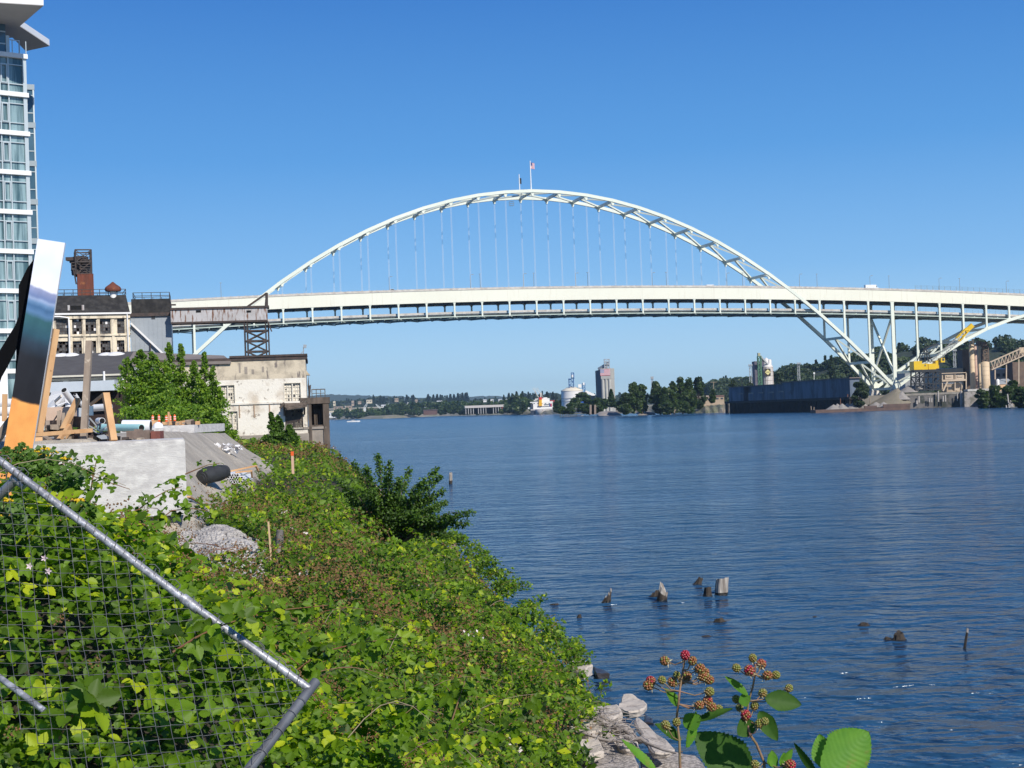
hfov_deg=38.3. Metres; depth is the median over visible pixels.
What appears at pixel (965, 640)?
piling
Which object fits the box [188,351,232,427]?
broadleaf tree
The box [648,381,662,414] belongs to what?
broadleaf tree
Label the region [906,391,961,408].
quay wall
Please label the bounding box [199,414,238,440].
broadleaf tree
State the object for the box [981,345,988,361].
open frame tower
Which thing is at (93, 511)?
yellow flowering plant
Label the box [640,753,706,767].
rock
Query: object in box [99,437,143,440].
rubble heap
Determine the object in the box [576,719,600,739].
concrete slab
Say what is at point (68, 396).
pipe
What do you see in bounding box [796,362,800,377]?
light mast
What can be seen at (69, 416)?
timber beam
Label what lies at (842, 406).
gravel heap
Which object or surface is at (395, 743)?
bramble shoots
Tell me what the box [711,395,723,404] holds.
canopy shed
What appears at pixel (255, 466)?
timber offcut frame
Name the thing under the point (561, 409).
broadleaf tree
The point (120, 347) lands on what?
window
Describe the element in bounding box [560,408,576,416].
jetty
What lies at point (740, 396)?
door
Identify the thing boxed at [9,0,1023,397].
sky
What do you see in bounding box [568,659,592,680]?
rock
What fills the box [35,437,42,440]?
timber plank
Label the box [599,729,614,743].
concrete slab
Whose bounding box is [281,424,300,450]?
broadleaf tree
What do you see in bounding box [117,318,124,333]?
window
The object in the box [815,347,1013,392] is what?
hills
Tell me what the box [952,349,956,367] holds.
light mast
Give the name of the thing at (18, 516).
yellow flowering plant
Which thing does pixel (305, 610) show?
bramble cane
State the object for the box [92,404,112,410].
pipe
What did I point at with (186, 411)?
bush
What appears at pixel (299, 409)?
window
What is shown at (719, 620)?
piling
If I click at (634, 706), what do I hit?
concrete slab
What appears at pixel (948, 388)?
plant shed
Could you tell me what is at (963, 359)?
plant tower
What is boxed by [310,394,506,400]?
hills
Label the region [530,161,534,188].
flagpole
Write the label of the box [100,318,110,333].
window
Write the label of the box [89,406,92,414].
metal box
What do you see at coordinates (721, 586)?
piling
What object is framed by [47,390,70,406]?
crumpled sheeting
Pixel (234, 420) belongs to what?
window
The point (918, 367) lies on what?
gantry crane
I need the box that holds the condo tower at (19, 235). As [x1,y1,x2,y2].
[0,0,49,429]
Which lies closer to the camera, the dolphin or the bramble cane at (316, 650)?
the bramble cane at (316, 650)
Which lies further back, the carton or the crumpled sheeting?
the crumpled sheeting
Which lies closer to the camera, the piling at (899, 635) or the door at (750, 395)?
the piling at (899, 635)
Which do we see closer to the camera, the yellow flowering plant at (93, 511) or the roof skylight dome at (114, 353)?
the yellow flowering plant at (93, 511)
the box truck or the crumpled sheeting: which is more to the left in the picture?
the crumpled sheeting
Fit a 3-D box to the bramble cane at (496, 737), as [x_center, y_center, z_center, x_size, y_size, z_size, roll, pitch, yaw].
[-0.009,2.175,9.466,0.482,0.365,0.206,-2,-1,0]
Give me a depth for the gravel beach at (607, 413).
991.64 m
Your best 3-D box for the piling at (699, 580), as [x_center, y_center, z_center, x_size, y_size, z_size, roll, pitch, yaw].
[7.180,7.760,56.948,0.434,0.636,0.398,-2,-1,0]
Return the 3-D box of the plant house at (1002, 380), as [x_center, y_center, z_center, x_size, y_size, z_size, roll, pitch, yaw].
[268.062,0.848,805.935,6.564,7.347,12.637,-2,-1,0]
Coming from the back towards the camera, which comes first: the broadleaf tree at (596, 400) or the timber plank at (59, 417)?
the broadleaf tree at (596, 400)
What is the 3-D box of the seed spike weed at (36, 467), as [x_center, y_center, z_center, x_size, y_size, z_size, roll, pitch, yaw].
[-2.870,0.520,8.790,0.253,0.172,0.244,-3,-1,26]
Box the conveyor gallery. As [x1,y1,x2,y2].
[170,293,268,324]
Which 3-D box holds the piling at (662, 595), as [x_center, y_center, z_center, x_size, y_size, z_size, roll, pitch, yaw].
[5.345,7.561,52.596,0.402,1.018,0.359,-2,-1,-27]
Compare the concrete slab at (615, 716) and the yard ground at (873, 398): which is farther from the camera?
the yard ground at (873, 398)
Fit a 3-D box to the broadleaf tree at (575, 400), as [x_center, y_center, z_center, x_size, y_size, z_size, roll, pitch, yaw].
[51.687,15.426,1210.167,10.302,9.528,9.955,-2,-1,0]
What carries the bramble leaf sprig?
attached to the bramble spray at (784, 699)
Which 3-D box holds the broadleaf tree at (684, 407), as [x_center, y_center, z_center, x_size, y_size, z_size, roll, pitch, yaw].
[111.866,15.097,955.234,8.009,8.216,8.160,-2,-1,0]
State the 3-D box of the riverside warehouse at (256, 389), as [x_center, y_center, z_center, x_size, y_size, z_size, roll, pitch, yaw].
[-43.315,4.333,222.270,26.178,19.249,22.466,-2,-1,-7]
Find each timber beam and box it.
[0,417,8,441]
[57,424,72,439]
[60,398,80,430]
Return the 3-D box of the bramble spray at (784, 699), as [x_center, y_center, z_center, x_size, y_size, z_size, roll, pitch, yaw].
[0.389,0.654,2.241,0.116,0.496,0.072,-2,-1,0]
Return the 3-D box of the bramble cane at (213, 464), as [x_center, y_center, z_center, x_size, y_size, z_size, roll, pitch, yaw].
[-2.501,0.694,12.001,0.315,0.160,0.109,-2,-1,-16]
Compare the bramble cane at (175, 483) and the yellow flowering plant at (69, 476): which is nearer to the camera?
the yellow flowering plant at (69, 476)
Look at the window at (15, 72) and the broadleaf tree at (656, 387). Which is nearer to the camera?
the window at (15, 72)
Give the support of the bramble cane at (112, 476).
on the bramble thicket at (314, 730)
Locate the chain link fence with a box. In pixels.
[0,455,319,767]
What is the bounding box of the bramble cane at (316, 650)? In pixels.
[294,624,410,683]
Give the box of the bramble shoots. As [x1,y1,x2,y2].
[214,453,611,767]
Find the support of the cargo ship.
on the water
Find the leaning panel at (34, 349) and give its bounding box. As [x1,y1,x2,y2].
[0,239,65,494]
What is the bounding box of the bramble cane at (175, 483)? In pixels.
[120,475,191,519]
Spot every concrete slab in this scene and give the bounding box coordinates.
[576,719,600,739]
[576,739,603,761]
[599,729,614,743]
[603,704,622,726]
[612,723,641,745]
[615,734,639,756]
[618,696,647,717]
[633,717,673,758]
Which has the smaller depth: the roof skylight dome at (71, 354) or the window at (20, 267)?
the window at (20, 267)
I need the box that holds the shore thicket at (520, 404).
[331,393,534,418]
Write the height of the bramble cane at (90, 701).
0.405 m
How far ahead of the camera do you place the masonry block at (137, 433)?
42.99 m
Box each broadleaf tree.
[112,349,175,419]
[152,342,201,420]
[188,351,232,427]
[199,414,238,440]
[260,412,284,448]
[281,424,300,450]
[552,400,559,412]
[558,406,565,413]
[565,407,575,413]
[566,402,577,407]
[570,397,580,403]
[575,392,591,404]
[575,402,586,413]
[584,404,590,414]
[592,397,600,404]
[596,403,603,412]
[600,398,607,408]
[616,392,631,414]
[620,403,630,414]
[628,382,642,413]
[636,384,648,413]
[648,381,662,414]
[657,386,668,411]
[659,401,674,414]
[668,381,680,413]
[676,376,689,413]
[679,401,690,412]
[683,377,697,413]
[691,376,707,409]
[708,389,715,402]
[728,380,737,386]
[773,371,784,383]
[827,355,836,375]
[851,381,869,406]
[961,341,968,347]
[974,388,989,407]
[988,385,1001,407]
[998,385,1014,407]
[1008,380,1017,392]
[1012,386,1023,407]
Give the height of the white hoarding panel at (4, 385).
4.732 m
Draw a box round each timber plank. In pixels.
[2,394,7,420]
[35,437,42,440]
[36,329,59,431]
[36,428,92,436]
[38,436,51,439]
[57,411,60,426]
[90,393,102,405]
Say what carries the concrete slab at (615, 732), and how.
on the rock at (690, 760)
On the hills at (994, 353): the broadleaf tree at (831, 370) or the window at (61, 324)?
the broadleaf tree at (831, 370)
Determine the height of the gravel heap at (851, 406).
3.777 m
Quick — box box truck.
[864,285,877,287]
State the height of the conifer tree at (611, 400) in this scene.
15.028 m
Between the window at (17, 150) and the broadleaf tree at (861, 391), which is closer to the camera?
the window at (17, 150)
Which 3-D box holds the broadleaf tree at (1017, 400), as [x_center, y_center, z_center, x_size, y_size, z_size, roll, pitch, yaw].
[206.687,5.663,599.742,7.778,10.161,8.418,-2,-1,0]
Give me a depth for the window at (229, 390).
213.88 m
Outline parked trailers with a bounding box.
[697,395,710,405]
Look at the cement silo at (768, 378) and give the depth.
1080.55 m
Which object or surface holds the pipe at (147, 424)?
on the ground at (203, 447)
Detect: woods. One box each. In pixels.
[308,391,655,415]
[696,334,1023,401]
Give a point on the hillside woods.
(1003, 344)
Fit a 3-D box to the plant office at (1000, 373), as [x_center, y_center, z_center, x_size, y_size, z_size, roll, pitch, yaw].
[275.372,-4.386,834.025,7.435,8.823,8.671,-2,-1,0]
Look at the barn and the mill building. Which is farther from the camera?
the barn
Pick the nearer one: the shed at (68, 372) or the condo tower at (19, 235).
the condo tower at (19, 235)
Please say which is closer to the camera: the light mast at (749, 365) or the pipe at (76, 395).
the pipe at (76, 395)
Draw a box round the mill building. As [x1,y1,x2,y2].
[52,282,130,405]
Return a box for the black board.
[0,259,33,380]
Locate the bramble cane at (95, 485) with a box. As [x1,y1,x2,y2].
[82,454,105,504]
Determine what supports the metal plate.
on the concrete block at (139, 467)
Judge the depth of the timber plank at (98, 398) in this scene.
43.52 m
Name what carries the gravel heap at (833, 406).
on the gravel barge at (886, 407)
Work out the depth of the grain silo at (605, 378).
1251.34 m
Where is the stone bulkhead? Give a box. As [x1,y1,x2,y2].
[959,392,977,406]
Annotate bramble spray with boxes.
[622,650,752,767]
[725,653,801,767]
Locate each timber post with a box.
[80,340,92,438]
[102,392,117,440]
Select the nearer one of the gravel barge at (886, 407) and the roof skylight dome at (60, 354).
the roof skylight dome at (60, 354)
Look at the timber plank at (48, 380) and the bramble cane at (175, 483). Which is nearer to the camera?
the bramble cane at (175, 483)
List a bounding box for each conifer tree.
[605,389,615,407]
[791,367,796,375]
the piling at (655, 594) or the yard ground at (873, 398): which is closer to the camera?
the piling at (655, 594)
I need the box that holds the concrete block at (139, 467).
[34,438,186,519]
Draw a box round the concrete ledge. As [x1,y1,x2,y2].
[964,388,988,391]
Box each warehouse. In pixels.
[129,344,310,443]
[329,407,379,412]
[897,370,925,390]
[925,368,964,388]
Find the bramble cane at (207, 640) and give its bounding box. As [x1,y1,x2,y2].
[160,600,256,662]
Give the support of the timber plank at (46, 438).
on the concrete block at (139, 467)
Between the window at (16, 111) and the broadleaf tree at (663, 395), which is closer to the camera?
the window at (16, 111)
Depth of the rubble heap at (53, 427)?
41.64 m
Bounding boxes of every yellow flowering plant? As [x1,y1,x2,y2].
[0,497,27,542]
[20,445,67,495]
[46,453,86,492]
[56,497,98,533]
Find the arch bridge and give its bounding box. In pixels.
[50,189,1023,395]
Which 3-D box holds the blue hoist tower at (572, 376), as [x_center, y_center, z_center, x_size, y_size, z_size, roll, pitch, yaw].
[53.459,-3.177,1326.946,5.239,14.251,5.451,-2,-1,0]
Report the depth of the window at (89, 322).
236.69 m
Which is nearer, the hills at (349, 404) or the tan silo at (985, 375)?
the tan silo at (985, 375)
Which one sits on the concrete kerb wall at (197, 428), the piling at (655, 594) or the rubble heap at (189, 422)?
the rubble heap at (189, 422)
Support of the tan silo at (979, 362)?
on the yard ground at (873, 398)
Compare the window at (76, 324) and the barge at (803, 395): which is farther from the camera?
the barge at (803, 395)
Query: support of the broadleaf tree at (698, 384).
on the terrain at (711, 408)
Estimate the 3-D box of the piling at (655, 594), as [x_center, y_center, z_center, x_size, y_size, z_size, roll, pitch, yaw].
[5.187,7.786,53.743,0.483,0.619,0.457,-2,-1,0]
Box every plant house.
[993,379,1010,384]
[994,382,1005,390]
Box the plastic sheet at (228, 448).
[214,443,242,453]
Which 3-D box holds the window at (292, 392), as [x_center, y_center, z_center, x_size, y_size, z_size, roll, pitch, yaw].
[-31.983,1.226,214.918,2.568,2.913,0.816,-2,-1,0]
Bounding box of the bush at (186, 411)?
[113,395,213,425]
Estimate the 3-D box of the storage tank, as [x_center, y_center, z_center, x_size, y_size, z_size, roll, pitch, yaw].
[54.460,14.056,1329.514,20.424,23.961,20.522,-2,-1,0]
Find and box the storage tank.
[561,386,582,412]
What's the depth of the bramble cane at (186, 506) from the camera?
11.98 m
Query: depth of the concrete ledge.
736.12 m
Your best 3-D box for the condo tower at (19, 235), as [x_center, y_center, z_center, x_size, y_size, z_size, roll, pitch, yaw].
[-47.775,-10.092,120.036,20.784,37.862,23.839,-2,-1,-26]
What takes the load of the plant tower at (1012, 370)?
on the yard ground at (873, 398)
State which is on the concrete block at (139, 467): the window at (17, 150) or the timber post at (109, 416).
the timber post at (109, 416)
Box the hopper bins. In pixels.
[937,372,966,390]
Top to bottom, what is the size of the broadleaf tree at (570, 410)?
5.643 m
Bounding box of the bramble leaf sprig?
[794,727,871,767]
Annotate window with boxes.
[0,57,22,91]
[0,135,24,169]
[0,174,25,209]
[0,214,27,248]
[0,253,27,288]
[0,293,18,328]
[0,333,15,368]
[1,96,23,130]
[56,319,67,334]
[56,341,68,353]
[72,319,81,333]
[73,341,81,353]
[85,319,95,333]
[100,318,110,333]
[100,341,110,352]
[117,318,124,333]
[117,340,124,351]
[220,384,235,402]
[227,410,238,430]
[283,382,301,400]
[285,408,303,428]
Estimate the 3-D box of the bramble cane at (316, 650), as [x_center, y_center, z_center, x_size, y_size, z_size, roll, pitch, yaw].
[-0.936,1.573,8.569,0.709,0.363,0.216,-2,-1,0]
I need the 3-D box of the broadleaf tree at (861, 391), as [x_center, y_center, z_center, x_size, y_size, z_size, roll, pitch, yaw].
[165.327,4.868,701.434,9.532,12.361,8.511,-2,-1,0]
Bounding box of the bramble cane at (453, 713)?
[430,664,480,766]
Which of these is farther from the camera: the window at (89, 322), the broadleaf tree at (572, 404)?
the broadleaf tree at (572, 404)
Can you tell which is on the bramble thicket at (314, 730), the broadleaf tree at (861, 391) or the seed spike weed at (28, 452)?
the seed spike weed at (28, 452)
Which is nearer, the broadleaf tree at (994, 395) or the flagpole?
the broadleaf tree at (994, 395)
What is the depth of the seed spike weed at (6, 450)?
8.77 m
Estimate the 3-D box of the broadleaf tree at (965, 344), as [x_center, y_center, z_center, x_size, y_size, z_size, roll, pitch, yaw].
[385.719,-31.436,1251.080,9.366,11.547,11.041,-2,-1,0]
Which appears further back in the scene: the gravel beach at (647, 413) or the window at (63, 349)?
the gravel beach at (647, 413)
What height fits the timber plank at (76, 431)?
0.174 m
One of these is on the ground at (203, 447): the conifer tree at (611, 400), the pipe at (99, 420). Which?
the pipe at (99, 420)
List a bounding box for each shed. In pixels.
[45,351,148,426]
[464,404,504,413]
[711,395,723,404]
[941,382,961,391]
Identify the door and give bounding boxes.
[738,393,743,400]
[748,393,753,400]
[758,392,762,399]
[768,392,773,399]
[778,391,783,399]
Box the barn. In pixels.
[423,409,436,414]
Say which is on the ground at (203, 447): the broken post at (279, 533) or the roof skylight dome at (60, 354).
the broken post at (279, 533)
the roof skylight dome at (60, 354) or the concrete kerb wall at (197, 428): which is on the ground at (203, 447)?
the concrete kerb wall at (197, 428)
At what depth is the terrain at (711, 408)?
1946.25 m
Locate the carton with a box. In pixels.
[71,416,80,427]
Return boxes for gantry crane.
[909,323,974,390]
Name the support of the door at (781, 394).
in the barge at (803, 395)
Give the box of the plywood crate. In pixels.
[46,407,76,420]
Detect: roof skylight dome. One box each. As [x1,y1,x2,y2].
[56,353,65,356]
[65,353,78,355]
[108,352,124,355]
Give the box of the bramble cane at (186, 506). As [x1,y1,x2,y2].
[149,498,217,528]
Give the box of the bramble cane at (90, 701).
[23,676,120,767]
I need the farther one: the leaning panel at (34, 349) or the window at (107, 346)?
the window at (107, 346)
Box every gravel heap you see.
[826,404,838,409]
[838,404,848,408]
[848,403,859,408]
[868,388,910,404]
[899,391,909,399]
[900,386,917,392]
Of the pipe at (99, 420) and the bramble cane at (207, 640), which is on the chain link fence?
the bramble cane at (207, 640)
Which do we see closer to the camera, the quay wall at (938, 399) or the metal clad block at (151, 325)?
the metal clad block at (151, 325)
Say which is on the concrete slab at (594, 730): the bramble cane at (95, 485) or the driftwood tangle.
the driftwood tangle
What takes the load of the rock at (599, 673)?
in the water
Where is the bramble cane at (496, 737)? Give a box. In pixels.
[474,692,546,752]
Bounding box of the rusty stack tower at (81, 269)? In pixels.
[66,249,93,294]
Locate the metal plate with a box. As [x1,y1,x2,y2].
[97,434,108,438]
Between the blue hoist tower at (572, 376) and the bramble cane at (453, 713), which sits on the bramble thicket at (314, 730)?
the bramble cane at (453, 713)
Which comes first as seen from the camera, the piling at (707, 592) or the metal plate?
the metal plate
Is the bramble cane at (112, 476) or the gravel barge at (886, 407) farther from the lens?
the gravel barge at (886, 407)
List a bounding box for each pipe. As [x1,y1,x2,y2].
[0,399,11,406]
[0,407,9,415]
[61,388,73,404]
[74,393,81,406]
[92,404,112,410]
[95,418,104,423]
[97,424,144,430]
[121,420,151,431]
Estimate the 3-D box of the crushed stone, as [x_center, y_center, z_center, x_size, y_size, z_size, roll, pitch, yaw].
[-7.379,4.222,35.905,3.148,1.142,12.556,-2,-1,-14]
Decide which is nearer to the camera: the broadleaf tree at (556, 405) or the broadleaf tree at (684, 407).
the broadleaf tree at (684, 407)
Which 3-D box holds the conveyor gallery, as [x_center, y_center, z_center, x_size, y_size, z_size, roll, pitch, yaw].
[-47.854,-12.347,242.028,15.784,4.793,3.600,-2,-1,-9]
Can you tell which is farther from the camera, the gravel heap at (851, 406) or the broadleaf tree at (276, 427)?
the gravel heap at (851, 406)
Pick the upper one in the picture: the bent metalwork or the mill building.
the mill building
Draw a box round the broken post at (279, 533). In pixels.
[275,530,283,575]
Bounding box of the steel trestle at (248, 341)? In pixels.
[244,321,271,354]
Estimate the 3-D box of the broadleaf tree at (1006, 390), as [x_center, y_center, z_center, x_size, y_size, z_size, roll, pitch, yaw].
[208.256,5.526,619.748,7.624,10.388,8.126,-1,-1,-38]
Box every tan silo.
[969,344,975,388]
[974,344,977,388]
[977,346,981,387]
[981,361,989,388]
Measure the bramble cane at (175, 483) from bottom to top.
0.325 m
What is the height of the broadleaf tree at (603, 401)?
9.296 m
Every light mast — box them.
[748,364,752,382]
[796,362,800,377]
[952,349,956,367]
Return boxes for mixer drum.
[951,383,962,390]
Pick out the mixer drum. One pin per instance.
(959, 386)
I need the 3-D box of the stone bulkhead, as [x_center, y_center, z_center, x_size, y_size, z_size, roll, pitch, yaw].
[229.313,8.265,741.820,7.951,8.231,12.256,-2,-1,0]
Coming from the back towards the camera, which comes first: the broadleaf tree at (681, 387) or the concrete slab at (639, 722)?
the broadleaf tree at (681, 387)
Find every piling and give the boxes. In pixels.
[449,472,451,483]
[601,588,611,602]
[647,590,658,596]
[657,582,667,600]
[693,577,702,584]
[703,587,711,596]
[713,618,725,622]
[715,577,728,595]
[857,622,869,625]
[892,630,906,640]
[963,628,968,648]
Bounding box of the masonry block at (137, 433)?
[126,429,153,438]
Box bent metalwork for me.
[88,418,106,433]
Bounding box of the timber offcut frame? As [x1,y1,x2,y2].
[230,465,258,477]
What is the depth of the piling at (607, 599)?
52.57 m
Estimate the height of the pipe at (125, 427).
0.355 m
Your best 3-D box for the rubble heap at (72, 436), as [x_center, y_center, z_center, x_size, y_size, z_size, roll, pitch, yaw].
[-12.439,1.454,42.183,1.241,0.544,1.130,-2,-1,0]
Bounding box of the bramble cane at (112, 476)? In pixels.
[59,449,130,498]
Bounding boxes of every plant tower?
[957,349,969,388]
[1005,362,1023,386]
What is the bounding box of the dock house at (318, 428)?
[283,389,330,452]
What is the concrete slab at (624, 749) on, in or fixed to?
on the rock at (613, 757)
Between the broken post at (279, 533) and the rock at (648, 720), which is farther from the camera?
the rock at (648, 720)
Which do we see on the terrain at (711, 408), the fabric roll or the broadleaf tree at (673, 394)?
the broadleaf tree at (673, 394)
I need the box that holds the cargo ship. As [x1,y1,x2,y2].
[528,387,552,414]
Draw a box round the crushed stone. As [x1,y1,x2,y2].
[175,524,267,580]
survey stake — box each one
[267,522,272,576]
[291,451,293,473]
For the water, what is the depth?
69.24 m
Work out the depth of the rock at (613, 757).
26.17 m
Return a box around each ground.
[0,431,576,767]
[850,391,1001,407]
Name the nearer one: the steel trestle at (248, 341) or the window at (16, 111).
the window at (16, 111)
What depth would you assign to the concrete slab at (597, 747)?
26.02 m
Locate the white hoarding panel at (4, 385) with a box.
[0,369,8,436]
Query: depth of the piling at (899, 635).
42.11 m
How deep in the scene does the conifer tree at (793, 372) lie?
1299.12 m
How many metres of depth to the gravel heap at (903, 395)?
736.78 m
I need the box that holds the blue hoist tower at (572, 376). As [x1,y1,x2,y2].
[568,372,573,387]
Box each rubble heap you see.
[36,423,78,436]
[54,432,93,438]
[74,428,120,439]
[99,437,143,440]
[151,419,199,425]
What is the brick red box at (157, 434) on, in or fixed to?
on the concrete block at (139, 467)
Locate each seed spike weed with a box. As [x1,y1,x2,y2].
[0,446,23,469]
[6,441,43,472]
[17,457,53,479]
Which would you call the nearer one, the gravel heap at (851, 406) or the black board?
the black board
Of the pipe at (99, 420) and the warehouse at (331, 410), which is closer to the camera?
the pipe at (99, 420)
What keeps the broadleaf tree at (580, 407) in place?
on the terrain at (711, 408)
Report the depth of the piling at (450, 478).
142.76 m
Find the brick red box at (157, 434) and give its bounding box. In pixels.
[150,431,163,438]
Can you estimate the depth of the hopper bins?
752.53 m
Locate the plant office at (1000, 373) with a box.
[990,368,1005,383]
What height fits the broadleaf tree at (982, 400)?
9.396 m
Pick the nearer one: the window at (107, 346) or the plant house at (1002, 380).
the window at (107, 346)
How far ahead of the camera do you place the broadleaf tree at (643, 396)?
988.02 m
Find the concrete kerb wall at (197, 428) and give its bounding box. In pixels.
[120,423,224,432]
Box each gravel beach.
[597,411,621,415]
[635,411,655,414]
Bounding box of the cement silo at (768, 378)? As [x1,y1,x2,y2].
[762,363,773,384]
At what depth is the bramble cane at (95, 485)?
9.99 m
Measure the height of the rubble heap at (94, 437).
0.487 m
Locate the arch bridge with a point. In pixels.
(784, 294)
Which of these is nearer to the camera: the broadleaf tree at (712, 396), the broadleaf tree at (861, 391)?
the broadleaf tree at (861, 391)
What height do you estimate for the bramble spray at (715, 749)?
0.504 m
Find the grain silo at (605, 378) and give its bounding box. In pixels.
[595,359,615,411]
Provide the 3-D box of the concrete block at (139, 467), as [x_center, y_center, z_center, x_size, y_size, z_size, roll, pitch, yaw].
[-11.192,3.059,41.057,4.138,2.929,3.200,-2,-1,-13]
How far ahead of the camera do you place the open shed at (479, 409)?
2009.89 m
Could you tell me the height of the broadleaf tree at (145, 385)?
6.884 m
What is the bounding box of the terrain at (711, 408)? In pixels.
[308,403,1014,419]
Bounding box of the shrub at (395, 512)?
[336,453,475,543]
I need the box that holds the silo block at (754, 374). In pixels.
[752,361,763,384]
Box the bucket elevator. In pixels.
[757,356,762,384]
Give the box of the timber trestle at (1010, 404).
[1006,394,1012,407]
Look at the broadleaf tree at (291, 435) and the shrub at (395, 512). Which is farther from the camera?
the broadleaf tree at (291, 435)
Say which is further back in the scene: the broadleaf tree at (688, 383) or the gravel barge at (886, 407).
the broadleaf tree at (688, 383)
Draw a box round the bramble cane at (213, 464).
[185,460,222,478]
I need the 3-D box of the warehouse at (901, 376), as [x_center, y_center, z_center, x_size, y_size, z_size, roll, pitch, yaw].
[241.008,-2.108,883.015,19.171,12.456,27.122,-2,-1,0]
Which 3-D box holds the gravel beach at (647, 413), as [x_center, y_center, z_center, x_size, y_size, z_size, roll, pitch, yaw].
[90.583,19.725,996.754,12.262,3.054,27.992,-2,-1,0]
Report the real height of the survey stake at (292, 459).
0.910 m
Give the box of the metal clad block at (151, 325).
[130,292,175,396]
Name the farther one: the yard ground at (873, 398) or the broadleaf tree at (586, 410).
the broadleaf tree at (586, 410)
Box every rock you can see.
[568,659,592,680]
[577,742,637,767]
[593,668,609,678]
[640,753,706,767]
[643,714,654,723]
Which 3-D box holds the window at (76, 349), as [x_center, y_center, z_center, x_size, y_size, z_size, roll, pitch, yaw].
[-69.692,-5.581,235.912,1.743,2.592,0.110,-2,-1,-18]
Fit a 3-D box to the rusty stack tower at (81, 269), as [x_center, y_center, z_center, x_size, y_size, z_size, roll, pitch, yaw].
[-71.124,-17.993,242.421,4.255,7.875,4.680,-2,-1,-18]
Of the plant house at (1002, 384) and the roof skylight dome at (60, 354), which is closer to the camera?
the roof skylight dome at (60, 354)
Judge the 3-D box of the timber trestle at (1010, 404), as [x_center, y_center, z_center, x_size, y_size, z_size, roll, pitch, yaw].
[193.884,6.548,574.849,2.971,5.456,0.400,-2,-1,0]
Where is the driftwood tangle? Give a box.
[561,699,676,753]
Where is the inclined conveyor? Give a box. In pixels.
[990,347,1023,383]
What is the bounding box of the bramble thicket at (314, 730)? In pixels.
[0,427,615,767]
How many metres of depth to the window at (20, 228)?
117.63 m
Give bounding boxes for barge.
[724,377,860,412]
[810,403,909,412]
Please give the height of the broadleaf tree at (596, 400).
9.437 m
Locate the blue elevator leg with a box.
[582,382,594,395]
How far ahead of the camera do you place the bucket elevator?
1076.08 m
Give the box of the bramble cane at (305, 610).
[208,596,335,628]
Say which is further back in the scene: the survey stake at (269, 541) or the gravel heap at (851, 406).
the gravel heap at (851, 406)
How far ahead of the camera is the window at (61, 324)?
235.31 m
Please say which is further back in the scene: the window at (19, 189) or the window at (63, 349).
the window at (63, 349)
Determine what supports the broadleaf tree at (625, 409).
on the terrain at (711, 408)
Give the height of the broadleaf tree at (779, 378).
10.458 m
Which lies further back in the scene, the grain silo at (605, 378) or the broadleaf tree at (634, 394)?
the grain silo at (605, 378)
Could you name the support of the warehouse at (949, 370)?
on the yard ground at (873, 398)
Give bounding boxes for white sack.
[153,422,163,427]
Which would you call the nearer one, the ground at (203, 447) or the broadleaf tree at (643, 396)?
the ground at (203, 447)
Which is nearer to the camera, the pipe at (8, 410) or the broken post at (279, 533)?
the broken post at (279, 533)
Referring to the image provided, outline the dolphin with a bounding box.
[589,405,595,413]
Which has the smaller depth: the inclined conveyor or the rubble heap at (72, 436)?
the rubble heap at (72, 436)
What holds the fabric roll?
on the ground at (203, 447)
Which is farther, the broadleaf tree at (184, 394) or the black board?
the broadleaf tree at (184, 394)
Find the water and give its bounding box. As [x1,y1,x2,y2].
[308,406,1023,767]
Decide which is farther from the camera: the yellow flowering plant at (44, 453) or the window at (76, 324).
the window at (76, 324)
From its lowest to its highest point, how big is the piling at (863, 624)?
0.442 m
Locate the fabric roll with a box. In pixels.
[196,465,230,483]
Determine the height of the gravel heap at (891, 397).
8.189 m
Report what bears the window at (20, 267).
in the condo tower at (19, 235)
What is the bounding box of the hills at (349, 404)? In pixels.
[308,398,648,418]
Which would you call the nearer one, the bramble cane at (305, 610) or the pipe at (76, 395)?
the bramble cane at (305, 610)

